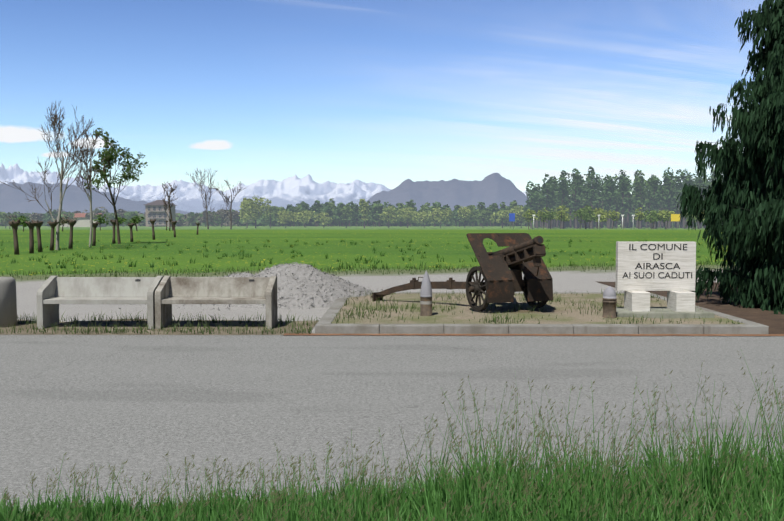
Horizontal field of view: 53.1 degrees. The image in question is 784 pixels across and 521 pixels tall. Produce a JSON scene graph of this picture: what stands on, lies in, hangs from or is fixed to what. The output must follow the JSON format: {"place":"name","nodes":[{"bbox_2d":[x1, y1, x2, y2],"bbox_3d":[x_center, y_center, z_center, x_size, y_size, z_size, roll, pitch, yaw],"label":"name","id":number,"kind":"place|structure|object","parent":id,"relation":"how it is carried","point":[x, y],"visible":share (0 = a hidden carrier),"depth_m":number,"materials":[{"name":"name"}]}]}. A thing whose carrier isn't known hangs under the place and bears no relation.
{"place":"outdoors","nodes":[
{"label":"outdoors","id":0,"kind":"place"},
{"bbox_2d":[145,200,176,226],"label":"house","id":1,"kind":"structure","parent":0,"point":[153,207],"depth_m":278.38,"materials":[{"name":"grey paint"}]},
{"bbox_2d":[0,163,525,212],"bbox_3d":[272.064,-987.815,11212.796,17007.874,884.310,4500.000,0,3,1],"label":"mountains","id":2,"kind":"structure","parent":0,"point":[272,188],"depth_m":11011.10,"materials":[{"name":"white snow"}]},
{"bbox_2d":[0,168,527,213],"bbox_3d":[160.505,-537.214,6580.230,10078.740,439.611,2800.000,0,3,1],"label":"mountains","id":3,"kind":"structure","parent":0,"point":[488,196],"depth_m":6256.27,"materials":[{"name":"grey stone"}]},
{"bbox_2d":[0,222,736,332],"bbox_3d":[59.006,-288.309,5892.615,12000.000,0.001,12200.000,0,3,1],"label":"ground","id":4,"kind":"structure","parent":0,"point":[453,252],"depth_m":40.51,"materials":[{"name":"green plant"}]},
{"bbox_2d":[1,102,108,249],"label":"bare tree","id":5,"kind":"object","parent":4,"relation":"on","point":[54,123],"visible":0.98,"depth_m":46.70,"materials":[{"name":"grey plant"}]},
{"bbox_2d":[60,213,105,226],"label":"buildings","id":6,"kind":"structure","parent":4,"relation":"on","point":[83,218],"depth_m":258.76,"materials":[{"name":"beige"}]},
{"bbox_2d":[64,131,102,246],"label":"bare tree","id":7,"kind":"object","parent":4,"relation":"on","point":[86,173],"visible":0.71,"depth_m":52.36,"materials":[{"name":"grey plant"}]},
{"bbox_2d":[9,219,199,254],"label":"pollarded trees","id":8,"kind":"object","parent":4,"relation":"on","point":[14,225],"visible":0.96,"depth_m":46.05,"materials":[{"name":"brown plant"}]},
{"bbox_2d":[84,127,147,243],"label":"young leaf tree","id":9,"kind":"object","parent":4,"relation":"on","point":[106,162],"visible":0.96,"depth_m":59.55,"materials":[{"name":"green plant"}]},
{"bbox_2d":[0,207,242,231],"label":"tree line","id":10,"kind":"object","parent":4,"relation":"on","point":[136,219],"visible":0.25,"depth_m":236.74,"materials":[{"name":"green plant"}]},
{"bbox_2d":[0,319,318,334],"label":"dirt strip","id":11,"kind":"object","parent":4,"relation":"on","point":[83,324],"visible":0.58,"depth_m":12.33,"materials":[{"name":"soil"}]},
{"bbox_2d":[0,277,16,327],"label":"bollard","id":12,"kind":"object","parent":11,"relation":"on","point":[8,307],"visible":0.94,"depth_m":12.49,"materials":[{"name":"concrete"}]},
{"bbox_2d":[36,276,163,328],"bbox_3d":[-4.644,0.663,12.554,1.830,0.805,0.600,0,3,1],"label":"bench","id":13,"kind":"object","parent":11,"relation":"on","point":[53,293],"visible":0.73,"depth_m":12.69,"materials":[{"name":"concrete"}]},
{"bbox_2d":[155,276,277,328],"bbox_3d":[-2.793,0.663,12.556,1.830,0.805,0.600,0,3,1],"label":"bench","id":14,"kind":"object","parent":11,"relation":"on","point":[169,291],"visible":0.94,"depth_m":12.70,"materials":[{"name":"concrete"}]},
{"bbox_2d":[161,181,177,230],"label":"bare tree","id":15,"kind":"object","parent":4,"relation":"on","point":[168,196],"visible":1,"depth_m":149.27,"materials":[{"name":"brown plant"}]},
{"bbox_2d":[184,168,219,228],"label":"bare tree","id":16,"kind":"object","parent":4,"relation":"on","point":[201,191],"depth_m":177.68,"materials":[{"name":"grey plant"}]},
{"bbox_2d":[213,178,245,228],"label":"bare tree","id":17,"kind":"object","parent":4,"relation":"on","point":[227,201],"depth_m":177.86,"materials":[{"name":"grey plant"}]},
{"bbox_2d":[111,262,409,310],"bbox_3d":[-2.445,0.428,17.524,5.827,0.809,5.426,0,3,1],"label":"gravel heap","id":18,"kind":"object","parent":4,"relation":"on","point":[300,285],"visible":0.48,"depth_m":16.32,"materials":[{"name":"grey gravel"}]},
{"bbox_2d":[0,198,529,226],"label":"distant tree line","id":19,"kind":"object","parent":4,"relation":"on","point":[303,205],"depth_m":295.23,"materials":[{"name":"green plant"}]},
{"bbox_2d":[0,239,721,268],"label":"meadow tufts","id":20,"kind":"object","parent":4,"relation":"on","point":[206,255],"visible":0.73,"depth_m":36.05,"materials":[{"name":"green plant"}]},
{"bbox_2d":[0,260,739,333],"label":"grass","id":21,"kind":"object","parent":4,"relation":"on","point":[136,319],"visible":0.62,"depth_m":13.23,"materials":[{"name":"green plant"}]},
{"bbox_2d":[238,195,532,227],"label":"distant tree line","id":22,"kind":"object","parent":4,"relation":"on","point":[249,212],"depth_m":209.66,"materials":[{"name":"green plant"}]},
{"bbox_2d":[0,348,783,520],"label":"tall grass","id":23,"kind":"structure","parent":4,"relation":"on","point":[729,489],"depth_m":3.77,"materials":[{"name":"green plant"}]},
{"bbox_2d":[509,213,514,228],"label":"blue sign","id":24,"kind":"object","parent":4,"relation":"on","point":[511,216],"depth_m":174.40,"materials":[{"name":"blue metal"}]},
{"bbox_2d":[315,292,768,333],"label":"kerb","id":25,"kind":"structure","parent":4,"relation":"on","point":[323,325],"depth_m":11.72,"materials":[{"name":"concrete"}]},
{"bbox_2d":[532,215,634,229],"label":"posts","id":26,"kind":"object","parent":4,"relation":"on","point":[598,224],"depth_m":171.24,"materials":[{"name":"white"}]},
{"bbox_2d":[522,166,722,228],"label":"poplar tree","id":27,"kind":"object","parent":4,"relation":"on","point":[590,213],"depth_m":199.28,"materials":[{"name":"green plant"}]},
{"bbox_2d":[671,214,679,229],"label":"yellow sign","id":28,"kind":"object","parent":4,"relation":"on","point":[675,217],"depth_m":171.06,"materials":[{"name":"yellow metal"}]},
{"bbox_2d":[676,0,783,314],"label":"conifer tree","id":29,"kind":"object","parent":4,"relation":"on","point":[743,210],"visible":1,"depth_m":15.38,"materials":[{"name":"green plant"}]},
{"bbox_2d":[0,0,758,228],"bbox_3d":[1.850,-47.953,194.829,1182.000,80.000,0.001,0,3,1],"label":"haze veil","id":30,"kind":"object","parent":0,"point":[289,214],"depth_m":195.91,"materials":[{"name":"white"}]},
{"bbox_2d":[0,0,763,213],"bbox_3d":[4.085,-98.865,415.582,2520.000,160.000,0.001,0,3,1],"label":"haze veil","id":31,"kind":"object","parent":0,"point":[350,123],"depth_m":417.23,"materials":[{"name":"white"}]},
{"bbox_2d":[0,0,774,195],"label":"sky","id":32,"kind":"structure","parent":0,"point":[668,14],"materials":[{"name":"blue"}]},
{"bbox_2d":[0,335,783,511],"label":"road","id":33,"kind":"structure","parent":0,"point":[141,404],"depth_m":7.42,"materials":[{"name":"grey asphalt"}]},
{"bbox_2d":[284,333,783,335],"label":"kerb dirt","id":34,"kind":"structure","parent":33,"relation":"on","point":[557,334],"depth_m":11.64,"materials":[{"name":"soil"}]},
{"bbox_2d":[332,293,743,323],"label":"bed soil","id":35,"kind":"structure","parent":0,"point":[554,309],"depth_m":13.49,"materials":[{"name":"brown soil"}]},
{"bbox_2d":[420,270,431,315],"bbox_3d":[0.566,0.537,12.956,0.204,0.760,0.204,0,3,1],"label":"artillery shell","id":36,"kind":"object","parent":35,"relation":"on","point":[426,300],"visible":0.98,"depth_m":12.89,"materials":[{"name":"grey paint"}]},
{"bbox_2d":[371,233,552,310],"bbox_3d":[1.746,0.165,14.618,3.277,1.361,3.586,-1,3,-23],"label":"artillery cannon","id":37,"kind":"object","parent":35,"relation":"on","point":[524,253],"visible":1,"depth_m":13.71,"materials":[{"name":"metal"}]},
{"bbox_2d":[602,286,616,317],"bbox_3d":[3.523,0.670,12.693,0.226,0.520,0.226,0,3,1],"label":"artillery shell","id":38,"kind":"object","parent":35,"relation":"on","point":[609,298],"visible":0.94,"depth_m":12.61,"materials":[{"name":"grey paint"}]},
{"bbox_2d":[615,241,695,311],"bbox_3d":[4.453,0.262,13.124,1.310,1.150,0.460,0,3,1],"label":"monument","id":39,"kind":"object","parent":35,"relation":"on","point":[680,296],"visible":0.9,"depth_m":13.18,"materials":[{"name":"stone"}]},
{"bbox_2d":[623,272,691,277],"bbox_3d":[4.462,0.248,13.190,1.170,0.105,0.004,0,3,1],"label":"lettering","id":40,"kind":"object","parent":39,"relation":"attached to","point":[658,275],"visible":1,"depth_m":13.19,"materials":[{"name":"black paint"}]},
{"bbox_2d":[635,263,679,268],"bbox_3d":[4.468,0.093,13.182,0.760,0.105,0.004,0,3,1],"label":"lettering","id":41,"kind":"object","parent":39,"relation":"attached to","point":[655,266],"visible":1,"depth_m":13.18,"materials":[{"name":"black paint"}]},
{"bbox_2d":[629,244,686,249],"bbox_3d":[4.473,-0.226,13.166,0.970,0.105,0.004,0,3,1],"label":"lettering","id":42,"kind":"object","parent":39,"relation":"attached to","point":[658,247],"visible":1,"depth_m":13.16,"materials":[{"name":"black paint"}]},
{"bbox_2d":[653,253,662,259],"bbox_3d":[4.468,-0.069,13.174,0.155,0.105,0.004,0,3,1],"label":"lettering","id":43,"kind":"object","parent":39,"relation":"attached to","point":[659,256],"visible":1,"depth_m":13.17,"materials":[{"name":"black paint"}]},
{"bbox_2d":[616,307,713,318],"bbox_3d":[4.453,0.882,13.184,1.570,0.105,0.920,0,3,1],"label":"monument base","id":44,"kind":"object","parent":35,"relation":"on","point":[654,312],"visible":0.44,"depth_m":12.73,"materials":[{"name":"white stone"}]},
{"bbox_2d":[595,281,783,333],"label":"bare soil","id":45,"kind":"structure","parent":0,"point":[773,321],"depth_m":14.83,"materials":[{"name":"brown soil"}]}
]}

